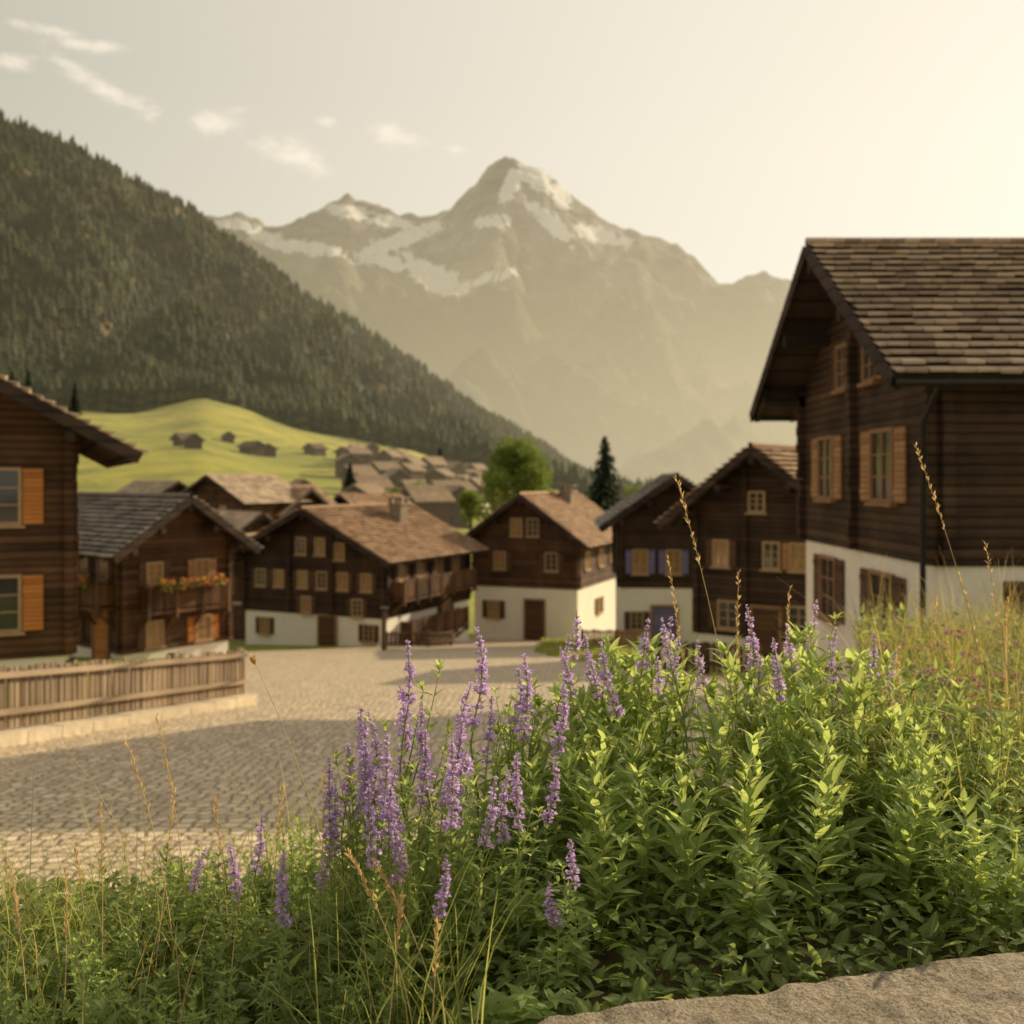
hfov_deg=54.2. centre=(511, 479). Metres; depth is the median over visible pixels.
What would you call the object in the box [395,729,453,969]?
salvia plant
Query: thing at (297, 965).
leafy herb
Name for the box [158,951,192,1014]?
leafy herb
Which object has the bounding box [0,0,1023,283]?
sky
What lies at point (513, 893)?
leafy herb
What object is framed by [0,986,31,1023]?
leafy herb
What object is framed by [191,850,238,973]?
leafy herb
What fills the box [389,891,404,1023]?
grass stalk
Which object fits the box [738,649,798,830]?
leafy herb
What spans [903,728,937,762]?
leafy herb
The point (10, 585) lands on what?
window
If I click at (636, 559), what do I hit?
window
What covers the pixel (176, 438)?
hay hut
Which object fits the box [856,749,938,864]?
leafy herb
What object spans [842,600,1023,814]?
weeds
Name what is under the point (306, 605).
window
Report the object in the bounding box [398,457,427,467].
village house
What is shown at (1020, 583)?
window
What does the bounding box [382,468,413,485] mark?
village house
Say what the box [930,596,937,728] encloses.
grass stalk
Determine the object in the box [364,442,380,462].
village house
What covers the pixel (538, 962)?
leafy herb
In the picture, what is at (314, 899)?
leafy herb
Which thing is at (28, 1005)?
leafy herb
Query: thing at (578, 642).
salvia plant
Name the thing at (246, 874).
leafy herb
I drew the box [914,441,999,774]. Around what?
grass stalk
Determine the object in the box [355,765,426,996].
salvia plant
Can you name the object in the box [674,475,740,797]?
grass stalk
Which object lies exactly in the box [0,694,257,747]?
stone kerb
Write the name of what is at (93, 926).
leafy herb
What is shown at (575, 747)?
leafy herb
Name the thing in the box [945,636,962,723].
grass stalk
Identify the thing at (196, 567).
window
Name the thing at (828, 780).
leafy herb
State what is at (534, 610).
door
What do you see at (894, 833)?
leafy herb
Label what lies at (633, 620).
window
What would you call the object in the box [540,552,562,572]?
window
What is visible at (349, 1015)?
leafy herb
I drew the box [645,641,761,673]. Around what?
fence
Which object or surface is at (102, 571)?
window
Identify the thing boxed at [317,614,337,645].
door
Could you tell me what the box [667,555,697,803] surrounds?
grass stalk
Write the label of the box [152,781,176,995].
grass stalk
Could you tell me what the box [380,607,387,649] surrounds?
wooden post
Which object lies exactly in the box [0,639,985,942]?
road
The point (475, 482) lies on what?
village house
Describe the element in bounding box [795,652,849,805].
leafy herb
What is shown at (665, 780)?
leafy herb
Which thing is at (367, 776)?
salvia plant
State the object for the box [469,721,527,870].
leafy herb
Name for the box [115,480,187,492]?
chalet
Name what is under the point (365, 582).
window
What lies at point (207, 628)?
window
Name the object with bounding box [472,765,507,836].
leafy herb
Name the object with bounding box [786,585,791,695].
grass stalk
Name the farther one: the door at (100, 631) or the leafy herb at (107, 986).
the door at (100, 631)
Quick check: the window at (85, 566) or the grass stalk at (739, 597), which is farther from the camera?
the window at (85, 566)
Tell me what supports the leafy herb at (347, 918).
on the ground at (210, 422)
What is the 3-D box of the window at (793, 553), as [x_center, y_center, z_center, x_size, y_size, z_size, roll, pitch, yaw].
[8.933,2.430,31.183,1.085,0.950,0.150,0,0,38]
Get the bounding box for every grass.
[0,704,484,1023]
[0,723,593,1023]
[533,637,676,668]
[729,562,1023,869]
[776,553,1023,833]
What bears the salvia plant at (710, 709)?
on the ground at (210, 422)
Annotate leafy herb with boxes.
[0,931,22,1020]
[0,978,19,1023]
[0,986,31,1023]
[1,986,15,1023]
[4,951,29,1007]
[4,959,42,1012]
[7,992,33,1017]
[18,977,75,1023]
[24,1001,65,1023]
[31,912,69,949]
[31,941,71,1023]
[34,909,72,982]
[47,892,73,953]
[59,932,104,1023]
[63,878,91,955]
[64,937,110,1004]
[67,942,107,1017]
[67,959,102,1023]
[68,957,114,1023]
[69,927,108,991]
[71,929,113,1020]
[75,981,122,1023]
[86,887,118,932]
[87,868,121,929]
[99,967,133,1022]
[103,900,128,952]
[105,904,138,1009]
[110,930,148,1017]
[110,971,149,1023]
[118,885,155,959]
[126,903,151,953]
[127,965,177,1023]
[131,883,153,990]
[140,890,169,980]
[149,859,171,921]
[150,843,177,905]
[154,841,185,896]
[155,985,210,1023]
[156,845,183,949]
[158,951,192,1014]
[165,988,210,1023]
[166,855,189,915]
[166,892,186,952]
[173,886,200,951]
[175,866,209,919]
[181,929,227,1023]
[183,844,220,912]
[184,905,207,971]
[186,933,223,1015]
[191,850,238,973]
[192,879,230,970]
[192,884,236,985]
[200,878,233,967]
[204,943,250,1023]
[205,850,232,931]
[205,908,227,984]
[208,990,240,1023]
[210,964,253,1023]
[211,885,244,1002]
[219,836,235,878]
[220,905,262,986]
[238,840,266,896]
[243,863,278,944]
[245,907,277,982]
[246,957,283,1023]
[247,853,294,935]
[254,872,269,913]
[264,821,305,909]
[264,960,317,1023]
[275,832,316,955]
[276,825,314,912]
[276,943,307,1020]
[292,821,328,919]
[294,815,320,909]
[295,896,338,985]
[304,884,342,963]
[304,953,395,1023]
[312,971,353,1023]
[313,930,355,972]
[314,800,360,904]
[326,920,362,994]
[326,938,361,989]
[327,985,369,1023]
[339,917,361,947]
[341,822,380,883]
[345,944,431,1002]
[356,922,401,995]
[360,876,427,947]
[365,999,393,1023]
[371,975,410,1023]
[391,977,427,1023]
[399,920,480,1003]
[418,982,454,1023]
[430,842,509,935]
[434,789,470,859]
[443,820,506,894]
[445,747,484,847]
[445,909,515,989]
[455,887,493,958]
[460,982,578,1023]
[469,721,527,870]
[470,805,545,893]
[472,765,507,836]
[484,861,516,933]
[485,888,568,964]
[486,895,569,974]
[489,711,532,829]
[489,858,512,886]
[494,675,579,823]
[497,759,568,872]
[500,853,535,923]
[502,845,525,904]
[504,752,565,894]
[506,679,555,840]
[507,769,542,864]
[510,918,538,947]
[513,936,555,989]
[516,732,556,841]
[517,782,543,884]
[519,949,550,991]
[522,673,594,842]
[524,742,549,845]
[526,967,559,1004]
[528,739,592,880]
[529,680,587,832]
[536,762,586,877]
[537,782,655,931]
[548,745,621,909]
[551,805,644,946]
[552,782,651,920]
[555,722,647,910]
[555,730,611,861]
[564,678,631,829]
[564,711,606,833]
[569,685,626,831]
[571,652,659,831]
[573,724,625,822]
[576,679,632,821]
[579,637,650,806]
[604,717,664,881]
[606,760,684,927]
[607,631,704,847]
[609,748,681,886]
[619,647,681,820]
[624,646,703,847]
[640,753,742,908]
[641,767,735,935]
[645,635,708,840]
[679,691,755,867]
[685,682,740,832]
[687,713,732,835]
[693,655,754,830]
[693,837,801,959]
[694,729,798,914]
[695,634,766,807]
[700,761,776,903]
[727,624,831,819]
[733,658,819,829]
[733,714,812,845]
[734,700,816,861]
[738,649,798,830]
[741,662,771,754]
[751,693,811,856]
[751,751,813,879]
[752,705,816,849]
[756,713,847,844]
[761,621,852,835]
[768,684,841,797]
[770,789,867,931]
[781,676,864,875]
[781,715,892,901]
[783,645,862,835]
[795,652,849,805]
[800,748,881,897]
[802,690,863,835]
[818,646,890,841]
[829,648,886,780]
[833,721,892,850]
[835,692,881,780]
[836,713,877,803]
[844,698,890,803]
[844,771,944,911]
[850,756,907,870]
[852,648,927,774]
[855,779,954,932]
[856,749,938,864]
[863,675,926,824]
[868,737,939,888]
[875,711,941,835]
[877,804,954,916]
[878,776,949,864]
[886,690,925,737]
[886,715,911,772]
[887,744,963,913]
[897,800,954,912]
[898,723,952,814]
[900,720,970,876]
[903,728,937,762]
[910,699,946,792]
[911,695,958,818]
[912,819,1020,952]
[921,692,954,741]
[922,786,1012,929]
[924,827,981,945]
[929,739,979,838]
[932,718,963,749]
[934,696,961,744]
[936,736,996,824]
[936,781,986,877]
[939,764,968,853]
[940,749,989,820]
[941,679,986,765]
[946,822,1023,952]
[952,751,1000,859]
[953,784,1023,897]
[954,861,988,947]
[960,747,1023,831]
[960,751,1023,863]
[964,722,1021,810]
[964,724,1023,821]
[966,775,1010,854]
[981,689,1023,735]
[985,721,1023,841]
[995,775,1023,898]
[996,706,1023,775]
[1006,759,1019,818]
[1010,732,1023,787]
[1011,759,1023,814]
[1011,772,1023,847]
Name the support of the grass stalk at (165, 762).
on the ground at (210, 422)
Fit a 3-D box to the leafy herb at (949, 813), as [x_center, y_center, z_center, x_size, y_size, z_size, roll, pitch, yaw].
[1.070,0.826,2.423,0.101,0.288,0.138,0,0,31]
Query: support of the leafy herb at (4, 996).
on the ground at (210, 422)
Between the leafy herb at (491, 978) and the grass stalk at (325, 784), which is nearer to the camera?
the leafy herb at (491, 978)
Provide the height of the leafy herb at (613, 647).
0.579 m
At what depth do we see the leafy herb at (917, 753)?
2.34 m
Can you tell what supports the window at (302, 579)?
in the chalet at (328, 575)
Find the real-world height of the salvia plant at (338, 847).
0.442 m
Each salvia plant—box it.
[168,846,213,976]
[222,843,260,997]
[235,813,270,996]
[255,849,301,1023]
[298,815,335,1001]
[308,757,349,1006]
[313,783,344,983]
[317,743,384,971]
[327,762,371,930]
[330,721,380,980]
[347,734,419,983]
[349,779,401,1014]
[354,711,387,917]
[355,707,400,964]
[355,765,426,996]
[362,684,428,914]
[376,803,441,1016]
[377,800,427,1014]
[380,640,452,896]
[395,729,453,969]
[407,702,455,958]
[409,854,457,1023]
[413,723,465,926]
[424,749,490,948]
[427,737,479,970]
[430,682,483,920]
[445,775,499,1002]
[449,627,498,879]
[466,695,515,900]
[480,770,516,975]
[490,668,524,851]
[495,752,547,986]
[510,653,543,875]
[523,677,574,883]
[531,756,562,936]
[539,608,582,848]
[539,882,578,1005]
[545,839,600,991]
[555,634,601,846]
[559,645,597,856]
[579,633,631,767]
[586,649,625,812]
[597,641,660,871]
[607,618,684,818]
[627,650,674,860]
[629,636,685,833]
[655,616,707,834]
[660,618,715,854]
[679,640,742,859]
[719,643,768,832]
[720,640,763,843]
[736,638,814,880]
[739,604,782,851]
[784,624,833,839]
[792,599,844,752]
[819,642,868,819]
[821,627,849,785]
[839,632,887,815]
[873,649,897,777]
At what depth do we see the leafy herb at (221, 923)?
2.17 m
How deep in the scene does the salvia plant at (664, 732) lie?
2.67 m
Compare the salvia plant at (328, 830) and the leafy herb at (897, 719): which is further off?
the leafy herb at (897, 719)
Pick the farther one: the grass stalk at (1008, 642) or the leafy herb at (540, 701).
the grass stalk at (1008, 642)
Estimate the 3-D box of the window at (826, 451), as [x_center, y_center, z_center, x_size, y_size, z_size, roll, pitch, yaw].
[6.400,-0.220,20.450,0.150,1.350,1.875,0,0,0]
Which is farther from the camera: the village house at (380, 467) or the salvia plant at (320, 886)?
the village house at (380, 467)
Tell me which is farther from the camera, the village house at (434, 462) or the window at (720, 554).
the village house at (434, 462)
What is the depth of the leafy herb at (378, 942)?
1.98 m
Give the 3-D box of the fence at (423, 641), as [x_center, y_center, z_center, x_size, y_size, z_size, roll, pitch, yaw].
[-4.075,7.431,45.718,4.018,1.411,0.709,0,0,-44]
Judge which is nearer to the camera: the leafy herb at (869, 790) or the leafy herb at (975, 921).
the leafy herb at (975, 921)
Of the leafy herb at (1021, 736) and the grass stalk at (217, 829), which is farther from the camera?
the leafy herb at (1021, 736)
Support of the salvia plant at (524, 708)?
on the ground at (210, 422)
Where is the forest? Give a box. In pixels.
[0,108,651,502]
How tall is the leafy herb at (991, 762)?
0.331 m
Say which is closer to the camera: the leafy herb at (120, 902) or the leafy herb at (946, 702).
the leafy herb at (120, 902)
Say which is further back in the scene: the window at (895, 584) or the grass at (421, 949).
the window at (895, 584)
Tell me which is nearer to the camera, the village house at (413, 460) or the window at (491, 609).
the window at (491, 609)
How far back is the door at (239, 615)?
56.07 m
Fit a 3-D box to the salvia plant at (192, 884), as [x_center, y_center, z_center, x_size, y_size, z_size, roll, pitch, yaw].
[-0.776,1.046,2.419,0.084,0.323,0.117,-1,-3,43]
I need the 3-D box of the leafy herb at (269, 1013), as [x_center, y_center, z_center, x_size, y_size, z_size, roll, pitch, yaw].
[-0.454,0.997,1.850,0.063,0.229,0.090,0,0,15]
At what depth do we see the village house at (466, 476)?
292.42 m
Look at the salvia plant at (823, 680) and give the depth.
2.83 m
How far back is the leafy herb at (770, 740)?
2.48 m
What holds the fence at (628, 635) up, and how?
on the ground at (210, 422)
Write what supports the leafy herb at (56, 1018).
on the ground at (210, 422)
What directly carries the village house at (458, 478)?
on the ground at (210, 422)
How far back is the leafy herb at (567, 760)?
2.21 m
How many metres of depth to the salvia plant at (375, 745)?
2.29 m
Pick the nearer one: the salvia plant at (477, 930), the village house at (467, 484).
the salvia plant at (477, 930)
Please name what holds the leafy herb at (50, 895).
on the ground at (210, 422)
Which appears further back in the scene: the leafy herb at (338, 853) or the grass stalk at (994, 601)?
the grass stalk at (994, 601)
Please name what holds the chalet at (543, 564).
on the ground at (210, 422)
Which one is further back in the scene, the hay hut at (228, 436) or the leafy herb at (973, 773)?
the hay hut at (228, 436)
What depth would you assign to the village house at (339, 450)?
355.26 m
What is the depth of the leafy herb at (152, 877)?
2.86 m
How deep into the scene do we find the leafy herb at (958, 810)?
2.41 m
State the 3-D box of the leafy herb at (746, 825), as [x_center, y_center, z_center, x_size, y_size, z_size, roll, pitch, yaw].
[0.528,0.746,2.166,0.216,0.417,0.235,0,0,28]
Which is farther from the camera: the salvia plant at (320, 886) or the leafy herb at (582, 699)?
the leafy herb at (582, 699)
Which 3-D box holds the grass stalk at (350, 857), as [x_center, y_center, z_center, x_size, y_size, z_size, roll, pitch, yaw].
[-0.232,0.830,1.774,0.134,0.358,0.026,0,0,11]
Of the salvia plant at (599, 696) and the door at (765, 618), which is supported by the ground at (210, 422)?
the salvia plant at (599, 696)
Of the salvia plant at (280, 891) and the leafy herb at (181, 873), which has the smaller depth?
the salvia plant at (280, 891)
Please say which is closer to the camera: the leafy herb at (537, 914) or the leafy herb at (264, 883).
the leafy herb at (537, 914)
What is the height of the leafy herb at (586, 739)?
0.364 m
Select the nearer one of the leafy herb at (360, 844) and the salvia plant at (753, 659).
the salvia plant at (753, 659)
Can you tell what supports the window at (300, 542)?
in the chalet at (328, 575)
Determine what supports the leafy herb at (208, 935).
on the ground at (210, 422)
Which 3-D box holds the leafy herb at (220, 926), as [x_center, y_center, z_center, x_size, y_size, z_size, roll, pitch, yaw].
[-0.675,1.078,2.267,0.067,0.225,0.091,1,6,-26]
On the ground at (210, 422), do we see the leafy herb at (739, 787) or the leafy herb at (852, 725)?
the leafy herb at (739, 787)
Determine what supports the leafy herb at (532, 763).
on the ground at (210, 422)
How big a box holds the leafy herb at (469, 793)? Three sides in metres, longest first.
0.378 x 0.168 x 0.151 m
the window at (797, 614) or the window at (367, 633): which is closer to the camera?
the window at (797, 614)
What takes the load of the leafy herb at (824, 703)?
on the road
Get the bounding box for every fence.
[0,648,247,729]
[387,630,453,646]
[580,629,640,647]
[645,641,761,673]
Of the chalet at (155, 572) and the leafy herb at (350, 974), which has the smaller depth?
the leafy herb at (350, 974)
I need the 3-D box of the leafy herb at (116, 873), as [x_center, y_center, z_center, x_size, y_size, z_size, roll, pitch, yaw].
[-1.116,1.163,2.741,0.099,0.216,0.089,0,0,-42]
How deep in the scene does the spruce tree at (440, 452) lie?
419.78 m
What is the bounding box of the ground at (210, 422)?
[0,398,1023,1023]
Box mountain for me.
[185,156,796,486]
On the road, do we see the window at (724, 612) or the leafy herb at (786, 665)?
the leafy herb at (786, 665)
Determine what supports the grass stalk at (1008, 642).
on the ground at (210, 422)
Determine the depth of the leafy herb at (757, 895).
1.98 m
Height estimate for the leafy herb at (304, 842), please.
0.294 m
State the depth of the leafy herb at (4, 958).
2.15 m
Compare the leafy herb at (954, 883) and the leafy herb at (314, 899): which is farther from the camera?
the leafy herb at (314, 899)
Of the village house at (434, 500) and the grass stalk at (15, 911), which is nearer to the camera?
the grass stalk at (15, 911)
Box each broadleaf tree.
[384,487,400,492]
[409,479,424,484]
[457,488,489,530]
[473,435,553,519]
[618,483,643,503]
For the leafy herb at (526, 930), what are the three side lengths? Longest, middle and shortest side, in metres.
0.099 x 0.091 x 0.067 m
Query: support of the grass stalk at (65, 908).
on the ground at (210, 422)
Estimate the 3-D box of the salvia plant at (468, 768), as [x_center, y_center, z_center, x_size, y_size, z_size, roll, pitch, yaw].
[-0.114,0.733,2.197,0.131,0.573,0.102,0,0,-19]
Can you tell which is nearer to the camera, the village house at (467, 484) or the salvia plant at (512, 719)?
the salvia plant at (512, 719)
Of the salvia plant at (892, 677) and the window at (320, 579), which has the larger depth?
the window at (320, 579)
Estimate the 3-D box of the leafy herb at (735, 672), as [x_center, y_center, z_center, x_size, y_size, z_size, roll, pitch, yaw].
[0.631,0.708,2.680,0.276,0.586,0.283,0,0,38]
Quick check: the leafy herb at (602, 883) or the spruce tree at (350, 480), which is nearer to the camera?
the leafy herb at (602, 883)
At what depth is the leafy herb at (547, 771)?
2.73 m
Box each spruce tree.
[9,371,14,380]
[22,369,33,392]
[67,382,82,415]
[343,463,355,489]
[437,447,442,456]
[584,436,625,511]
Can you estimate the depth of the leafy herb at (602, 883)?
2.02 m
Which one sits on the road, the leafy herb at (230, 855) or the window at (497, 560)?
the leafy herb at (230, 855)
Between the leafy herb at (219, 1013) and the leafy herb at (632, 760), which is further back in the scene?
the leafy herb at (632, 760)
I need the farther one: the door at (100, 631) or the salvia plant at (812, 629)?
the door at (100, 631)
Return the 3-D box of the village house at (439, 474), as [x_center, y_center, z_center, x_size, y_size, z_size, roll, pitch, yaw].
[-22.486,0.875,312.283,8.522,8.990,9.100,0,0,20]
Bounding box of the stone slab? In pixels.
[538,952,1023,1023]
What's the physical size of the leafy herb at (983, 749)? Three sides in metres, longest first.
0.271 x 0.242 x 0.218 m
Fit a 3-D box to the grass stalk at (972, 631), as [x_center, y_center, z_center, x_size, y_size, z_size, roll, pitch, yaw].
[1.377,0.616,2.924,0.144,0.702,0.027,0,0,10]
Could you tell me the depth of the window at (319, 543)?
47.40 m
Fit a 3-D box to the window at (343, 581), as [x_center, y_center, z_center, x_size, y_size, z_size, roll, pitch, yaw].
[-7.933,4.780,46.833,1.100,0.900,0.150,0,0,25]
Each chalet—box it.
[0,374,148,688]
[69,492,263,659]
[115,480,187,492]
[181,474,311,520]
[213,509,275,533]
[233,497,488,646]
[233,533,256,639]
[274,487,331,519]
[287,484,337,504]
[333,493,417,507]
[465,485,615,640]
[593,472,698,648]
[653,442,805,661]
[749,237,1023,664]
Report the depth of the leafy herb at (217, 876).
2.57 m
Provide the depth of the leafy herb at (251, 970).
2.21 m
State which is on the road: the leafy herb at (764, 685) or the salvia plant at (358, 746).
the leafy herb at (764, 685)
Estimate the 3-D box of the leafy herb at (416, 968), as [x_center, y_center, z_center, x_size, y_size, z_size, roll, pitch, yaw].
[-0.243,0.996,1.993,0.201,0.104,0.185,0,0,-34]
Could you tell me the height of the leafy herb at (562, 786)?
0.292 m
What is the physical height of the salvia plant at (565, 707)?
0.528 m
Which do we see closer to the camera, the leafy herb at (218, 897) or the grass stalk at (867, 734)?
the leafy herb at (218, 897)
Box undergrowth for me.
[0,713,1023,1023]
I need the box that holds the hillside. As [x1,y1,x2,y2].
[0,124,512,436]
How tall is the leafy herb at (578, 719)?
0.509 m
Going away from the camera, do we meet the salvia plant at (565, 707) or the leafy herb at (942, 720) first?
the salvia plant at (565, 707)
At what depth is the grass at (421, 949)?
2.13 m
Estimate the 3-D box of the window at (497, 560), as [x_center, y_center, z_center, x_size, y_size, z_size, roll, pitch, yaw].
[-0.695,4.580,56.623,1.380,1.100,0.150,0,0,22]
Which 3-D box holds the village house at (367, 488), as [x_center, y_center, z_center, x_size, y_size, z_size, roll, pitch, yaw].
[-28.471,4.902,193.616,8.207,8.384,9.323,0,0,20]
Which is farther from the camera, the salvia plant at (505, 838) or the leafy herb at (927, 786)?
the leafy herb at (927, 786)
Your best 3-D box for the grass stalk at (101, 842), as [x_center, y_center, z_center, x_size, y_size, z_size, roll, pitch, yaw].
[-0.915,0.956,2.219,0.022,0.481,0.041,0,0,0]
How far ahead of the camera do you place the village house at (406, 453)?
424.77 m
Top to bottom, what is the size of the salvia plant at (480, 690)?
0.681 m
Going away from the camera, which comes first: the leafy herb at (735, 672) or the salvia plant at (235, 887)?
the salvia plant at (235, 887)
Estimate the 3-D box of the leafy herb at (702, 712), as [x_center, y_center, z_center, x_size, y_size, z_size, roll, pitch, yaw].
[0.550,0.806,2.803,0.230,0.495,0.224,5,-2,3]
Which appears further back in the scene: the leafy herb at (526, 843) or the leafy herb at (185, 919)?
the leafy herb at (185, 919)
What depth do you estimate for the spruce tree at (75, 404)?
519.18 m
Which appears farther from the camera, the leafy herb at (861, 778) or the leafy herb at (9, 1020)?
the leafy herb at (861, 778)
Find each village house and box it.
[288,479,327,494]
[332,446,349,457]
[332,453,362,478]
[333,492,356,498]
[334,484,388,496]
[337,465,377,490]
[340,447,372,464]
[343,473,378,483]
[344,475,394,489]
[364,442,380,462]
[369,461,402,474]
[374,449,404,462]
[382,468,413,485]
[389,480,426,492]
[398,450,414,459]
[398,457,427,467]
[398,484,455,524]
[399,463,426,480]
[420,457,447,478]
[422,468,455,482]
[424,456,447,463]
[427,480,478,490]
[433,468,459,474]
[445,461,466,472]
[445,485,477,528]
[451,477,466,479]
[454,475,469,478]
[459,469,478,474]
[463,472,479,476]
[464,463,487,471]
[464,471,485,475]
[467,477,491,512]
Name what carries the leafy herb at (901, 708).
on the ground at (210, 422)
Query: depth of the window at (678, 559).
43.93 m
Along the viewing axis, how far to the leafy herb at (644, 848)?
2.13 m
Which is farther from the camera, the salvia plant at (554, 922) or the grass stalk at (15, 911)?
the grass stalk at (15, 911)
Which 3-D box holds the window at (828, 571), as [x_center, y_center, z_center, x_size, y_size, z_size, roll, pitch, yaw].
[6.441,2.230,20.450,0.150,1.350,1.875,0,0,0]
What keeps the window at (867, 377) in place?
in the chalet at (885, 354)
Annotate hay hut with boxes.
[169,433,190,445]
[180,433,205,448]
[219,431,236,442]
[236,440,267,456]
[265,443,278,456]
[301,443,328,456]
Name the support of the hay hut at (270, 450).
on the ground at (210, 422)
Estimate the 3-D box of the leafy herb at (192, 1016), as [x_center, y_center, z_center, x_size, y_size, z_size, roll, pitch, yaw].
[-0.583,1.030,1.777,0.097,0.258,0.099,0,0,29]
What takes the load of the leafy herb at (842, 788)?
on the ground at (210, 422)
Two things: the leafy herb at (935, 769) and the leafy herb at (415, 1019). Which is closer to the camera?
the leafy herb at (415, 1019)
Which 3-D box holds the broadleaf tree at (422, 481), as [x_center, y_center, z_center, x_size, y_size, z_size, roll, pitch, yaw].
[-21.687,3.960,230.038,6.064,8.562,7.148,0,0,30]
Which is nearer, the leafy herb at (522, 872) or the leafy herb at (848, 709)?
the leafy herb at (522, 872)
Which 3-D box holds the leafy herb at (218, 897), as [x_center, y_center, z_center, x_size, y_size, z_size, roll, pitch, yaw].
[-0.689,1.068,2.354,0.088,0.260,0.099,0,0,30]
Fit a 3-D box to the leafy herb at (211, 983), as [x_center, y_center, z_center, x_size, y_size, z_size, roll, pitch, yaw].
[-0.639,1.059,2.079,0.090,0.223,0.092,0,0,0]
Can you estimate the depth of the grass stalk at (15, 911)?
2.03 m
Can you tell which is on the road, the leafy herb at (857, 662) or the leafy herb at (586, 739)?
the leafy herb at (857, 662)
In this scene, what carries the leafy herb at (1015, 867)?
on the ground at (210, 422)
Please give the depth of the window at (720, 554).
32.81 m
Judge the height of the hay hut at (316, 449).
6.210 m
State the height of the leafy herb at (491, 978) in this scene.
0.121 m
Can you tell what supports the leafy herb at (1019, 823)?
on the ground at (210, 422)
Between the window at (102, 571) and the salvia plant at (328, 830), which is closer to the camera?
the salvia plant at (328, 830)
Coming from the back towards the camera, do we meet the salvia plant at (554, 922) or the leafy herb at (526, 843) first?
the leafy herb at (526, 843)
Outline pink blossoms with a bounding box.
[870,618,1023,737]
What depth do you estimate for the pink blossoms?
3.33 m
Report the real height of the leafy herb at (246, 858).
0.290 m
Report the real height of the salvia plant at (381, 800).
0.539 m
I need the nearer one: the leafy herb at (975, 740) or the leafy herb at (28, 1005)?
the leafy herb at (28, 1005)
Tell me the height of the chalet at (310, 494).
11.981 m
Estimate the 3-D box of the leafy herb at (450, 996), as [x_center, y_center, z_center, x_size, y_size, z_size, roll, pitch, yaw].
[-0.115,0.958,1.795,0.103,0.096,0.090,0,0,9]
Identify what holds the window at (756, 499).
in the chalet at (741, 511)
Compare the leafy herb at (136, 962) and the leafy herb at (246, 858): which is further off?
the leafy herb at (246, 858)
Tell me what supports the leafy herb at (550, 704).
on the ground at (210, 422)
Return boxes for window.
[0,467,42,527]
[0,574,42,635]
[77,558,92,580]
[78,615,83,640]
[93,559,112,582]
[137,619,170,650]
[139,561,169,587]
[187,613,218,643]
[188,558,216,581]
[217,506,228,509]
[233,576,238,593]
[252,568,269,587]
[255,616,273,635]
[270,569,285,588]
[293,537,307,555]
[293,570,311,589]
[297,595,315,614]
[312,537,326,556]
[312,571,329,590]
[333,542,345,561]
[333,572,352,591]
[347,598,366,618]
[356,573,376,593]
[358,624,378,644]
[394,563,409,581]
[413,560,427,577]
[431,558,444,574]
[438,594,453,613]
[449,556,461,571]
[482,600,504,619]
[488,551,510,570]
[508,518,523,537]
[525,518,539,537]
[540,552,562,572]
[583,551,591,571]
[595,596,603,614]
[597,548,604,567]
[609,546,611,564]
[624,611,648,631]
[626,549,654,575]
[659,549,687,575]
[706,539,736,568]
[709,599,747,631]
[745,491,767,514]
[759,541,782,571]
[778,605,805,637]
[782,542,805,573]
[811,435,841,502]
[813,554,843,625]
[831,342,845,394]
[857,346,881,387]
[859,568,905,648]
[860,426,906,506]
[1003,581,1023,639]
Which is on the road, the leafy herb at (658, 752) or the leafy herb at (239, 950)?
the leafy herb at (658, 752)
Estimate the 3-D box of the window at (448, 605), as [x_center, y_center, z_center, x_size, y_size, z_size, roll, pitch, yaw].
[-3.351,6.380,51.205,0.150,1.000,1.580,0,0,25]
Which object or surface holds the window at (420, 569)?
in the chalet at (328, 575)
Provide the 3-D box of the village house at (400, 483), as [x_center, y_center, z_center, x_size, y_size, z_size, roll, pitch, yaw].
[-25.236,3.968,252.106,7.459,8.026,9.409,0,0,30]
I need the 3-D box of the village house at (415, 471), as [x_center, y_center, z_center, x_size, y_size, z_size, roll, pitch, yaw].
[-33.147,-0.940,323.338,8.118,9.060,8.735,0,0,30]
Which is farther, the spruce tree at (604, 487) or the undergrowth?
the spruce tree at (604, 487)
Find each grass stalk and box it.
[7,863,27,1011]
[61,868,70,1023]
[73,843,85,955]
[97,802,105,977]
[124,739,175,988]
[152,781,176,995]
[155,713,189,973]
[211,792,228,941]
[248,655,335,920]
[266,781,285,952]
[318,773,326,959]
[343,847,412,1023]
[370,857,435,1000]
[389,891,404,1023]
[431,918,440,1021]
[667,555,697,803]
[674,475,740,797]
[734,570,740,815]
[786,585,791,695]
[854,695,876,768]
[895,645,900,700]
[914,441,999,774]
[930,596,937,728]
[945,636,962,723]
[958,571,993,721]
[982,540,1019,745]
[1005,597,1011,725]
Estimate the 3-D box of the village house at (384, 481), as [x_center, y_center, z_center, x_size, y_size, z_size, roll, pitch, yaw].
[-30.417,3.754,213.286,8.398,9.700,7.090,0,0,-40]
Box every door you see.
[91,611,109,658]
[233,604,245,639]
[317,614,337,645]
[523,598,545,639]
[650,605,677,648]
[749,604,782,659]
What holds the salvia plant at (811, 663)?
on the ground at (210, 422)
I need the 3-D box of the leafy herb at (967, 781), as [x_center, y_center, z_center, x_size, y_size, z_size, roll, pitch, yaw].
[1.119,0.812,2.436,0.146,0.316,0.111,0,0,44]
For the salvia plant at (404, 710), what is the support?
on the ground at (210, 422)

